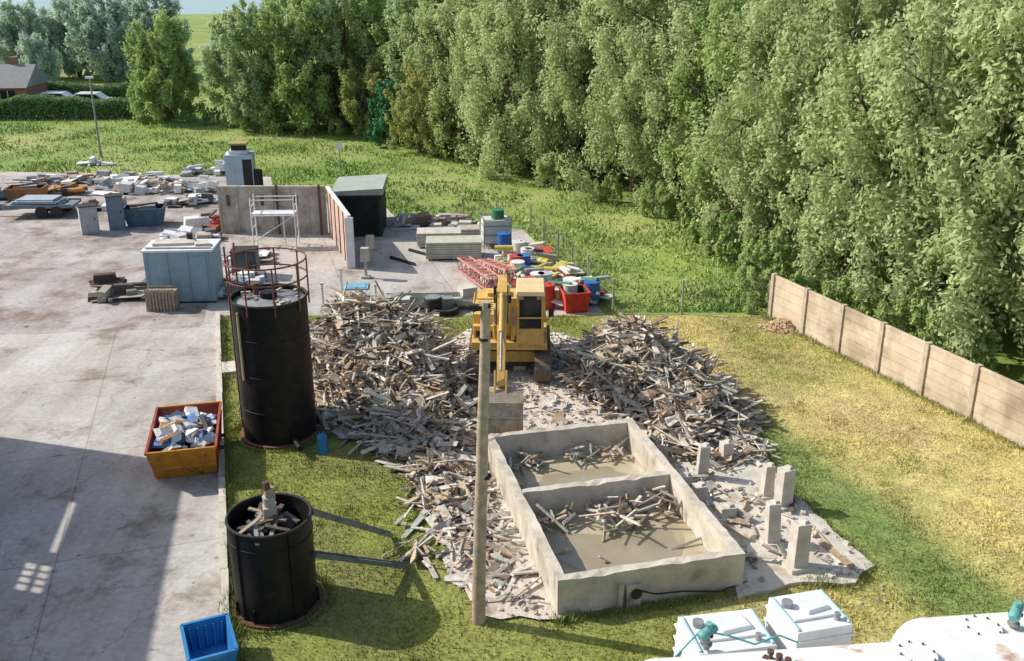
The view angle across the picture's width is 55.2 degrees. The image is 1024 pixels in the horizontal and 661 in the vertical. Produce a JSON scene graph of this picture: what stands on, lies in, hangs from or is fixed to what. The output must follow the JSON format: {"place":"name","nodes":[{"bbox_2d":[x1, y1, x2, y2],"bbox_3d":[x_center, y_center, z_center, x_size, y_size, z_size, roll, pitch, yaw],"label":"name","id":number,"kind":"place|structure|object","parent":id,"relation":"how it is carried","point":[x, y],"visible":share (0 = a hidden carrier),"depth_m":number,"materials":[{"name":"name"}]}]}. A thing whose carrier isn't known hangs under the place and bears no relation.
{"place":"outdoors","nodes":[
{"label":"outdoors","id":0,"kind":"place"},
{"bbox_2d":[0,175,228,333],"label":"worn yard","id":1,"kind":"structure","parent":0,"point":[50,265],"depth_m":41.33,"materials":[{"name":"concrete"}]},
{"bbox_2d":[3,182,48,201],"bbox_3d":[-25.900,-7.378,52.328,1.960,1.140,1.215,-2,21,-5],"label":"open scrap bin","id":2,"kind":"object","parent":1,"relation":"on","point":[15,191],"visible":0.77,"depth_m":51.87,"materials":[{"name":"paint"}]},
{"bbox_2d":[0,195,80,218],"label":"flatbed trailer","id":3,"kind":"object","parent":1,"relation":"on","point":[55,206],"visible":1,"depth_m":49.22,"materials":[{"name":"metal"}]},
{"bbox_2d":[47,182,87,195],"bbox_3d":[-25.679,-7.896,54.508,4.018,0.647,1.852,-2,21,-5],"label":"scrap heap","id":4,"kind":"object","parent":1,"relation":"on","point":[63,189],"visible":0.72,"depth_m":54.17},
{"bbox_2d":[76,202,99,234],"bbox_3d":[-20.091,-5.298,46.471,0.840,1.345,0.773,-11,23,-27],"label":"metal cabinet","id":5,"kind":"object","parent":1,"relation":"on","point":[88,218],"visible":1,"depth_m":46.18,"materials":[{"name":"metal"}]},
{"bbox_2d":[104,193,125,230],"bbox_3d":[-19.093,-5.718,47.167,0.788,1.645,0.773,-8,22,-21],"label":"metal cabinet","id":6,"kind":"object","parent":1,"relation":"on","point":[115,211],"visible":1,"depth_m":46.86,"materials":[{"name":"metal"}]},
{"bbox_2d":[88,283,144,303],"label":"timber offcuts","id":7,"kind":"object","parent":1,"relation":"on","point":[120,292],"visible":0.92,"depth_m":37.32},
{"bbox_2d":[89,272,146,287],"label":"timber offcuts","id":8,"kind":"object","parent":1,"relation":"on","point":[99,280],"visible":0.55,"depth_m":38.55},
{"bbox_2d":[123,202,166,226],"bbox_3d":[-18.000,-5.767,48.019,1.960,1.140,1.215,-3,21,-8],"label":"open scrap bin","id":9,"kind":"object","parent":1,"relation":"on","point":[145,214],"visible":0.99,"depth_m":47.66,"materials":[{"name":"metal"}]},
{"bbox_2d":[90,175,218,195],"bbox_3d":[-19.638,-8.284,55.100,7.424,0.992,2.639,0,21,-1],"label":"rubble row","id":10,"kind":"object","parent":1,"relation":"on","point":[108,185],"visible":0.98,"depth_m":54.63,"materials":[{"name":"concrete"}]},
{"bbox_2d":[143,285,179,311],"bbox_3d":[-12.900,-1.184,36.176,1.150,0.850,0.580,-1,21,-3],"label":"timber crate","id":11,"kind":"object","parent":1,"relation":"on","point":[161,298],"visible":1,"depth_m":35.99,"materials":[{"name":"grey wood"}]},
{"bbox_2d":[140,232,223,302],"bbox_3d":[-12.450,-2.396,37.218,2.600,2.410,1.600,-1,21,-4],"label":"site cabin","id":12,"kind":"object","parent":1,"relation":"on","point":[189,265],"visible":0.74,"depth_m":36.56,"materials":[{"name":"metal"}]},
{"bbox_2d":[159,225,221,238],"bbox_3d":[-14.906,-4.445,45.370,2.902,0.611,2.379,-2,21,-5],"label":"rubble row","id":13,"kind":"object","parent":1,"relation":"on","point":[199,233],"visible":0.67,"depth_m":45.11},
{"bbox_2d":[183,209,220,231],"bbox_3d":[-14.682,-5.378,47.476,2.463,0.862,1.954,-2,21,-5],"label":"scrap heap","id":14,"kind":"object","parent":1,"relation":"on","point":[197,221],"visible":0.69,"depth_m":47.10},
{"bbox_2d":[0,0,336,13],"bbox_3d":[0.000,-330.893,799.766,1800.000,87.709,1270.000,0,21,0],"label":"sky","id":15,"kind":"structure","parent":0,"point":[202,6],"depth_m":267.81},
{"bbox_2d":[249,194,299,247],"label":"scaffold tower","id":16,"kind":"structure","parent":0,"point":[282,213],"depth_m":43.85,"materials":[{"name":"metal"}]},
{"bbox_2d":[0,172,603,660],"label":"concrete yard","id":17,"kind":"structure","parent":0,"point":[108,546],"depth_m":24.38,"materials":[{"name":"concrete"}]},
{"bbox_2d":[5,169,177,186],"bbox_3d":[-24.552,-8.932,57.413,9.548,0.652,2.610,-1,21,-3],"label":"rubble row","id":18,"kind":"object","parent":17,"relation":"on","point":[71,176],"visible":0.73,"depth_m":57.25,"materials":[{"name":"concrete"}]},
{"bbox_2d":[144,401,224,478],"bbox_3d":[-8.320,2.810,25.070,1.840,1.173,2.764,-5,21,-12],"label":"orange skip","id":19,"kind":"object","parent":17,"relation":"on","point":[184,439],"visible":1,"depth_m":24.45,"materials":[{"name":"paint"}]},
{"bbox_2d":[162,192,217,206],"bbox_3d":[-16.944,-7.066,52.378,3.368,0.646,2.459,-2,21,-5],"label":"rubble row","id":20,"kind":"object","parent":17,"relation":"on","point":[190,199],"visible":0.93,"depth_m":51.97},
{"bbox_2d":[179,160,224,176],"bbox_3d":[-18.236,-10.027,59.995,4.004,0.872,2.272,-2,21,-5],"label":"rubble pile","id":21,"kind":"object","parent":17,"relation":"on","point":[189,171],"visible":0.85,"depth_m":59.40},
{"bbox_2d":[179,613,238,660],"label":"blue plastic bin","id":22,"kind":"object","parent":17,"relation":"on","point":[212,638],"visible":1,"depth_m":18.06,"materials":[{"name":"plastic"}]},
{"bbox_2d":[215,312,228,613],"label":"kerb","id":23,"kind":"structure","parent":17,"relation":"on","point":[224,571],"depth_m":23.07,"materials":[{"name":"concrete"}]},
{"bbox_2d":[224,141,263,184],"bbox_3d":[-14.875,-9.073,54.492,1.950,2.800,1.325,-3,21,-7],"label":"yard kiosk","id":24,"kind":"object","parent":17,"relation":"on","point":[239,163],"visible":0.82,"depth_m":53.88,"materials":[{"name":"paint"}]},
{"bbox_2d":[229,245,259,274],"bbox_3d":[-10.898,-2.788,40.044,1.050,1.145,0.978,-2,21,-5],"label":"metal cabinet","id":25,"kind":"object","parent":17,"relation":"on","point":[253,258],"visible":0.53,"depth_m":39.59,"materials":[{"name":"metal"}]},
{"bbox_2d":[218,271,270,299],"bbox_3d":[-10.508,-1.857,38.481,2.318,0.637,2.814,-2,21,-5],"label":"scrap heap","id":26,"kind":"object","parent":17,"relation":"on","point":[260,277],"visible":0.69,"depth_m":38.31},
{"bbox_2d":[216,184,355,268],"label":"concrete wall","id":27,"kind":"structure","parent":17,"relation":"on","point":[234,208],"depth_m":46.05,"materials":[{"name":"concrete"}]},
{"bbox_2d":[386,211,476,229],"bbox_3d":[-3.865,-5.470,48.159,4.609,0.852,2.084,-2,21,-5],"label":"heap","id":28,"kind":"object","parent":17,"relation":"on","point":[412,221],"visible":0.85,"depth_m":47.71,"materials":[{"name":"concrete"}]},
{"bbox_2d":[416,227,461,247],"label":"stacked concrete panels","id":29,"kind":"object","parent":17,"relation":"on","point":[422,233],"visible":0.49,"depth_m":44.06,"materials":[{"name":"grey concrete"}]},
{"bbox_2d":[424,294,453,314],"bbox_3d":[-2.694,-0.977,35.978,1.080,0.600,0.660,-4,21,-11],"label":"pump unit","id":30,"kind":"object","parent":17,"relation":"on","point":[433,301],"visible":0.86,"depth_m":35.83,"materials":[{"name":"metal"}]},
{"bbox_2d":[425,235,481,260],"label":"stacked concrete panels","id":31,"kind":"object","parent":17,"relation":"on","point":[453,247],"visible":0.96,"depth_m":42.22,"materials":[{"name":"grey concrete"}]},
{"bbox_2d":[457,256,517,296],"bbox_3d":[-1.429,-2.296,38.548,2.169,1.202,4.407,-7,22,-18],"label":"red steel lattice","id":32,"kind":"object","parent":17,"relation":"on","point":[487,276],"visible":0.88,"depth_m":37.98,"materials":[{"name":"metal"}]},
{"bbox_2d":[479,208,511,248],"bbox_3d":[-0.750,-4.676,44.373,1.290,1.650,1.083,-4,21,-11],"label":"framed liquid tank","id":33,"kind":"object","parent":17,"relation":"on","point":[494,223],"visible":0.81,"depth_m":43.94,"materials":[{"name":"white plastic"}]},
{"bbox_2d":[494,241,556,273],"bbox_3d":[0.424,-3.110,41.249,2.951,1.002,4.144,-2,21,-5],"label":"drum and scrap heap","id":34,"kind":"object","parent":17,"relation":"on","point":[529,253],"visible":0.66,"depth_m":40.98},
{"bbox_2d":[506,259,591,287],"bbox_3d":[1.343,-2.129,38.688,3.546,0.980,4.052,-2,21,-5],"label":"drum and scrap heap","id":35,"kind":"object","parent":17,"relation":"on","point":[558,271],"visible":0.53,"depth_m":38.84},
{"bbox_2d":[511,275,611,306],"bbox_3d":[1.944,-1.569,37.048,3.961,1.028,2.309,-2,21,-5],"label":"drum and scrap heap","id":36,"kind":"object","parent":17,"relation":"on","point":[569,284],"visible":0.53,"depth_m":36.62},
{"bbox_2d":[558,284,590,313],"bbox_3d":[2.300,-1.154,36.188,1.010,0.785,1.060,-4,21,-11],"label":"red hopper","id":37,"kind":"object","parent":17,"relation":"on","point":[578,302],"visible":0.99,"depth_m":35.82,"materials":[{"name":"paint"}]},
{"bbox_2d":[332,174,387,236],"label":"green garage","id":38,"kind":"structure","parent":0,"point":[362,198],"depth_m":45.68,"materials":[{"name":"paint"}]},
{"bbox_2d":[0,14,1023,589],"bbox_3d":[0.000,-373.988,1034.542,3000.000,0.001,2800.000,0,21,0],"label":"ground","id":39,"kind":"structure","parent":0,"point":[198,26],"depth_m":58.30,"materials":[{"name":"plant"}]},
{"bbox_2d":[0,57,50,98],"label":"brick bungalow","id":40,"kind":"object","parent":39,"relation":"on","point":[16,78],"visible":0.72,"depth_m":86.19,"materials":[{"name":"stone"}]},
{"bbox_2d":[0,0,61,63],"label":"distant tree","id":41,"kind":"object","parent":39,"relation":"on","point":[11,23],"visible":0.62,"depth_m":106.16,"materials":[{"name":"green plant"}]},
{"bbox_2d":[15,31,63,82],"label":"distant tree","id":42,"kind":"object","parent":39,"relation":"on","point":[31,50],"visible":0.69,"depth_m":97.85,"materials":[{"name":"green plant"}]},
{"bbox_2d":[36,0,114,77],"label":"distant tree","id":43,"kind":"object","parent":39,"relation":"on","point":[69,66],"visible":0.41,"depth_m":108.11,"materials":[{"name":"green plant"}]},
{"bbox_2d":[0,94,178,119],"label":"hedge","id":44,"kind":"object","parent":39,"relation":"on","point":[23,106],"visible":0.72,"depth_m":80.58,"materials":[{"name":"green plant"}]},
{"bbox_2d":[47,80,133,97],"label":"hedge","id":45,"kind":"object","parent":39,"relation":"on","point":[113,90],"visible":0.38,"depth_m":90.82,"materials":[{"name":"green plant"}]},
{"bbox_2d":[57,0,137,80],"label":"distant tree","id":46,"kind":"object","parent":39,"relation":"on","point":[107,24],"visible":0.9,"depth_m":104.98,"materials":[{"name":"green plant"}]},
{"bbox_2d":[121,0,194,64],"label":"distant tree","id":47,"kind":"object","parent":39,"relation":"on","point":[142,13],"visible":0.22,"depth_m":109.78,"materials":[{"name":"green plant"}]},
{"bbox_2d":[119,5,206,125],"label":"deciduous tree","id":48,"kind":"object","parent":39,"relation":"on","point":[161,74],"visible":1,"depth_m":77.35,"materials":[{"name":"green plant"}]},
{"bbox_2d":[197,0,286,127],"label":"deciduous tree","id":49,"kind":"object","parent":39,"relation":"on","point":[238,80],"visible":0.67,"depth_m":73.22,"materials":[{"name":"green plant"}]},
{"bbox_2d":[238,0,339,136],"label":"deciduous tree","id":50,"kind":"object","parent":39,"relation":"on","point":[293,98],"visible":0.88,"depth_m":71.97,"materials":[{"name":"green plant"}]},
{"bbox_2d":[284,0,390,128],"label":"deciduous tree","id":51,"kind":"object","parent":39,"relation":"on","point":[330,12],"visible":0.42,"depth_m":72.55,"materials":[{"name":"green plant"}]},
{"bbox_2d":[337,58,379,138],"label":"hawthorn tree","id":52,"kind":"object","parent":39,"relation":"on","point":[349,104],"visible":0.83,"depth_m":70.83,"materials":[{"name":"green plant"}]},
{"bbox_2d":[335,0,421,130],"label":"deciduous tree","id":53,"kind":"object","parent":39,"relation":"on","point":[382,35],"visible":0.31,"depth_m":72.09,"materials":[{"name":"green plant"}]},
{"bbox_2d":[366,76,398,146],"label":"yew tree","id":54,"kind":"object","parent":39,"relation":"on","point":[380,105],"visible":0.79,"depth_m":67.97,"materials":[{"name":"green plant"}]},
{"bbox_2d":[378,0,447,139],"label":"deciduous tree","id":55,"kind":"object","parent":39,"relation":"on","point":[396,15],"visible":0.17,"depth_m":68.53,"materials":[{"name":"green plant"}]},
{"bbox_2d":[383,56,447,154],"bbox_3d":[-6.352,-14.891,65.213,4.310,6.476,5.050,9,22,23],"label":"hawthorn tree","id":56,"kind":"object","parent":39,"relation":"on","point":[414,82],"visible":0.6,"depth_m":64.70,"materials":[{"name":"green plant"}]},
{"bbox_2d":[384,0,474,98],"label":"willow tree","id":57,"kind":"object","parent":39,"relation":"on","point":[404,46],"visible":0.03,"depth_m":68.86,"materials":[{"name":"green plant"}]},
{"bbox_2d":[416,75,466,160],"bbox_3d":[-4.449,-13.967,64.073,4.292,5.505,3.664,18,27,39],"label":"hawthorn tree","id":58,"kind":"object","parent":39,"relation":"on","point":[451,128],"visible":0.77,"depth_m":63.55,"materials":[{"name":"green plant"}]},
{"bbox_2d":[410,0,494,153],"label":"deciduous tree","id":59,"kind":"object","parent":39,"relation":"on","point":[426,13],"visible":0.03,"depth_m":64.64,"materials":[{"name":"green plant"}]},
{"bbox_2d":[408,0,536,158],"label":"willow tree","id":60,"kind":"object","parent":39,"relation":"on","point":[460,20],"visible":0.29,"depth_m":62.88,"materials":[{"name":"green plant"}]},
{"bbox_2d":[445,0,583,179],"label":"willow tree","id":61,"kind":"object","parent":39,"relation":"on","point":[506,24],"visible":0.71,"depth_m":57.40,"materials":[{"name":"green plant"}]},
{"bbox_2d":[536,149,571,189],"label":"bush","id":62,"kind":"object","parent":39,"relation":"on","point":[557,164],"visible":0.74,"depth_m":55.34,"materials":[{"name":"green plant"}]},
{"bbox_2d":[513,0,629,189],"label":"willow tree","id":63,"kind":"object","parent":39,"relation":"on","point":[559,136],"visible":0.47,"depth_m":55.12,"materials":[{"name":"green plant"}]},
{"bbox_2d":[395,191,770,314],"bbox_3d":[1.319,-3.758,42.389,4.623,1.350,21.419,-14,25,-33],"label":"chain link fence","id":64,"kind":"object","parent":39,"relation":"on","point":[587,269],"visible":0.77,"depth_m":38.46,"materials":[{"name":"metal"}]},
{"bbox_2d":[593,171,623,204],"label":"bush","id":65,"kind":"object","parent":39,"relation":"on","point":[608,186],"visible":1,"depth_m":51.84,"materials":[{"name":"green plant"}]},
{"bbox_2d":[523,0,703,204],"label":"willow tree","id":66,"kind":"object","parent":39,"relation":"on","point":[605,57],"visible":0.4,"depth_m":51.15,"materials":[{"name":"green plant"}]},
{"bbox_2d":[488,418,747,614],"bbox_3d":[2.101,3.996,22.405,4.115,0.922,6.647,-5,21,-13],"label":"concrete pit","id":67,"kind":"object","parent":39,"relation":"on","point":[712,560],"visible":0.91,"depth_m":22.11,"materials":[{"name":"concrete"}]},
{"bbox_2d":[520,466,627,488],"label":"muddy water","id":68,"kind":"structure","parent":67,"relation":"on","point":[589,474],"depth_m":24.20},
{"bbox_2d":[500,436,701,562],"bbox_3d":[1.964,4.034,22.471,3.936,1.049,6.358,-5,21,-14],"label":"broken timber","id":69,"kind":"object","parent":67,"relation":"in","point":[604,508],"visible":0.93,"depth_m":22.29,"materials":[{"name":"wood"}]},
{"bbox_2d":[552,526,683,571],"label":"muddy water","id":70,"kind":"structure","parent":67,"relation":"on","point":[639,544],"depth_m":21.25,"materials":[{"name":"liquid"}]},
{"bbox_2d":[638,178,680,217],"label":"bush","id":71,"kind":"object","parent":39,"relation":"on","point":[666,201],"visible":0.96,"depth_m":49.16,"materials":[{"name":"green plant"}]},
{"bbox_2d":[603,0,742,212],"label":"willow tree","id":72,"kind":"object","parent":39,"relation":"on","point":[680,14],"visible":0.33,"depth_m":47.85,"materials":[{"name":"green plant"}]},
{"bbox_2d":[673,184,728,241],"bbox_3d":[8.660,-5.405,45.501,2.300,2.580,2.427,-4,21,-12],"label":"bush","id":73,"kind":"object","parent":39,"relation":"on","point":[688,220],"visible":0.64,"depth_m":44.95,"materials":[{"name":"green plant"}]},
{"bbox_2d":[699,203,754,261],"bbox_3d":[9.215,-4.168,42.275,2.365,2.514,2.241,5,21,13],"label":"bush","id":74,"kind":"object","parent":39,"relation":"on","point":[728,238],"visible":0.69,"depth_m":41.82,"materials":[{"name":"green plant"}]},
{"bbox_2d":[656,0,828,234],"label":"willow tree","id":75,"kind":"object","parent":39,"relation":"on","point":[715,57],"visible":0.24,"depth_m":45.15,"materials":[{"name":"green plant"}]},
{"bbox_2d":[733,262,779,312],"bbox_3d":[9.054,-1.595,36.132,1.714,1.922,1.808,1,21,1],"label":"bush","id":76,"kind":"object","parent":39,"relation":"on","point":[742,280],"visible":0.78,"depth_m":35.74,"materials":[{"name":"green plant"}]},
{"bbox_2d":[735,238,782,291],"bbox_3d":[9.537,-2.557,38.579,1.803,2.023,1.902,-17,27,-38],"label":"bush","id":77,"kind":"object","parent":39,"relation":"on","point":[751,250],"visible":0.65,"depth_m":38.24,"materials":[{"name":"green plant"}]},
{"bbox_2d":[741,220,793,278],"bbox_3d":[10.562,-3.208,39.858,2.251,2.393,2.134,17,26,38],"label":"bush","id":78,"kind":"object","parent":39,"relation":"on","point":[776,240],"visible":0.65,"depth_m":39.31,"materials":[{"name":"green plant"}]},
{"bbox_2d":[686,0,893,252],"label":"willow tree","id":79,"kind":"object","parent":39,"relation":"on","point":[747,101],"visible":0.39,"depth_m":40.64,"materials":[{"name":"green plant"}]},
{"bbox_2d":[736,0,959,297],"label":"willow tree","id":80,"kind":"object","parent":39,"relation":"on","point":[805,98],"visible":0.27,"depth_m":37.23,"materials":[{"name":"green plant"}]},
{"bbox_2d":[822,266,877,316],"bbox_3d":[11.976,-1.167,34.748,1.987,2.112,1.883,10,23,26],"label":"bush","id":81,"kind":"object","parent":39,"relation":"on","point":[845,293],"visible":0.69,"depth_m":34.43,"materials":[{"name":"green plant"}]},
{"bbox_2d":[767,273,1023,447],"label":"concrete panel fence","id":82,"kind":"object","parent":39,"relation":"on","point":[990,399],"visible":0.99,"depth_m":29.36,"materials":[{"name":"concrete"}]},
{"bbox_2d":[876,285,933,344],"bbox_3d":[13.165,-0.315,32.404,2.038,2.166,1.931,18,27,39],"label":"bush","id":83,"kind":"object","parent":39,"relation":"on","point":[911,318],"visible":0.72,"depth_m":32.23,"materials":[{"name":"green plant"}]},
{"bbox_2d":[792,0,1023,337],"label":"willow tree","id":84,"kind":"object","parent":39,"relation":"on","point":[938,47],"visible":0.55,"depth_m":32.29,"materials":[{"name":"green plant"}]},
{"bbox_2d":[876,0,1023,370],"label":"willow tree","id":85,"kind":"object","parent":39,"relation":"on","point":[981,231],"visible":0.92,"depth_m":29.26,"materials":[{"name":"green plant"}]},
{"bbox_2d":[891,611,1023,641],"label":"white storage vessel","id":86,"kind":"object","parent":39,"relation":"on","point":[918,628],"visible":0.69,"depth_m":14.95,"materials":[{"name":"paint"}]},
{"bbox_2d":[923,293,1002,371],"bbox_3d":[14.155,0.224,30.467,2.284,2.562,2.410,-18,27,-40],"label":"bush","id":87,"kind":"object","parent":39,"relation":"on","point":[990,341],"visible":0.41,"depth_m":29.81,"materials":[{"name":"green plant"}]},
{"bbox_2d":[408,328,662,618],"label":"rubble ground","id":88,"kind":"structure","parent":0,"point":[537,588],"depth_m":22.69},
{"bbox_2d":[467,274,553,433],"bbox_3d":[-0.064,-0.039,28.712,2.600,3.892,8.085,0,21,1],"label":"tracked excavator","id":89,"kind":"object","parent":88,"relation":"on","point":[520,330],"visible":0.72,"depth_m":29.38,"materials":[{"name":"yellow paint"}]},
{"bbox_2d":[215,313,1023,660],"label":"lawn","id":90,"kind":"structure","parent":0,"point":[338,643],"depth_m":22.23,"materials":[{"name":"green plant"}]},
{"bbox_2d":[223,243,320,450],"bbox_3d":[-6.339,0.456,25.651,2.197,5.220,2.606,0,21,0],"label":"black storage tank","id":91,"kind":"object","parent":90,"relation":"on","point":[270,327],"visible":0.99,"depth_m":25.36,"materials":[{"name":"metal"}]},
{"bbox_2d":[225,480,323,630],"bbox_3d":[-4.700,4.197,19.185,1.820,2.700,1.820,0,21,0],"label":"black tank","id":92,"kind":"object","parent":90,"relation":"on","point":[271,545],"visible":1,"depth_m":18.80,"materials":[{"name":"metal"}]},
{"bbox_2d":[312,508,409,569],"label":"steel chute beams","id":93,"kind":"structure","parent":90,"relation":"on","point":[354,558],"depth_m":19.96,"materials":[{"name":"metal"}]},
{"bbox_2d":[469,300,490,625],"bbox_3d":[-0.570,2.598,17.893,0.431,6.604,0.270,0,21,0],"label":"timber utility pole","id":94,"kind":"object","parent":90,"relation":"on","point":[483,476],"visible":1,"depth_m":17.80,"materials":[{"name":"brown wood"}]},
{"bbox_2d":[309,280,854,607],"bbox_3d":[0.870,1.476,27.014,13.138,3.334,18.878,-11,23,-28],"label":"timber debris pile","id":95,"kind":"object","parent":90,"relation":"on","point":[426,408],"visible":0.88,"depth_m":27.11,"materials":[{"name":"wood"}]},
{"bbox_2d":[673,608,776,656],"bbox_3d":[3.420,5.689,15.952,1.380,2.170,1.030,-4,21,-9],"label":"white plastic tank","id":96,"kind":"object","parent":90,"relation":"on","point":[746,624],"visible":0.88,"depth_m":15.60,"materials":[{"name":"paint"}]},
{"bbox_2d":[697,620,718,650],"bbox_3d":[3.003,4.687,15.046,0.346,0.481,0.200,-13,24,-32],"label":"green valve","id":97,"kind":"object","parent":96,"relation":"on","point":[705,634],"visible":1,"depth_m":14.97,"materials":[{"name":"paint"}]},
{"bbox_2d":[671,448,873,598],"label":"concrete slab","id":98,"kind":"structure","parent":90,"relation":"on","point":[776,576],"depth_m":21.52,"materials":[{"name":"concrete"}]},
{"bbox_2d":[692,442,710,479],"bbox_3d":[4.711,3.198,24.135,0.405,0.965,0.378,0,22,-5],"label":"concrete stump","id":99,"kind":"object","parent":98,"relation":"on","point":[703,458],"visible":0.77,"depth_m":24.02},
{"bbox_2d":[710,501,740,523],"bbox_3d":[4.910,4.136,22.485,0.600,0.365,0.560,-1,17,-14],"label":"concrete stump","id":100,"kind":"object","parent":98,"relation":"on","point":[725,510],"visible":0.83,"depth_m":22.35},
{"bbox_2d":[755,462,775,500],"bbox_3d":[6.066,3.559,23.243,0.390,0.915,0.364,-2,18,-13],"label":"concrete stump","id":101,"kind":"object","parent":98,"relation":"on","point":[766,488],"visible":0.88,"depth_m":23.16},
{"bbox_2d":[759,499,784,548],"bbox_3d":[5.685,4.184,21.358,0.435,1.065,0.406,-3,16,-6],"label":"concrete stump","id":102,"kind":"object","parent":98,"relation":"on","point":[772,529],"visible":0.94,"depth_m":21.26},
{"bbox_2d":[772,464,797,511],"bbox_3d":[6.351,3.637,22.818,0.510,1.065,0.476,-8,22,-21],"label":"concrete stump","id":103,"kind":"object","parent":98,"relation":"on","point":[784,486],"visible":0.7,"depth_m":22.69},
{"bbox_2d":[780,518,813,574],"bbox_3d":[6.014,4.475,20.509,0.525,1.115,0.490,-3,17,-16],"label":"concrete stump","id":104,"kind":"object","parent":98,"relation":"on","point":[795,561],"visible":1,"depth_m":20.40,"materials":[{"name":"concrete"}]},
{"bbox_2d":[750,318,800,336],"bbox_3d":[9.567,-0.197,34.382,2.485,0.429,1.956,-7,21,-17],"label":"pile of broken bricks","id":105,"kind":"object","parent":90,"relation":"on","point":[785,326],"visible":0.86,"depth_m":34.13,"materials":[{"name":"beige brick"}]},
{"bbox_2d":[764,589,854,649],"bbox_3d":[4.800,5.507,16.152,1.030,2.370,1.030,-5,21,-13],"label":"white plastic tank","id":106,"kind":"object","parent":90,"relation":"on","point":[814,618],"visible":0.88,"depth_m":15.61,"materials":[{"name":"paint"}]},
{"bbox_2d":[429,329,911,620],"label":"rubble stones","id":107,"kind":"object","parent":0,"point":[835,571],"visible":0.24,"depth_m":26.75,"materials":[{"name":"stone"}]},
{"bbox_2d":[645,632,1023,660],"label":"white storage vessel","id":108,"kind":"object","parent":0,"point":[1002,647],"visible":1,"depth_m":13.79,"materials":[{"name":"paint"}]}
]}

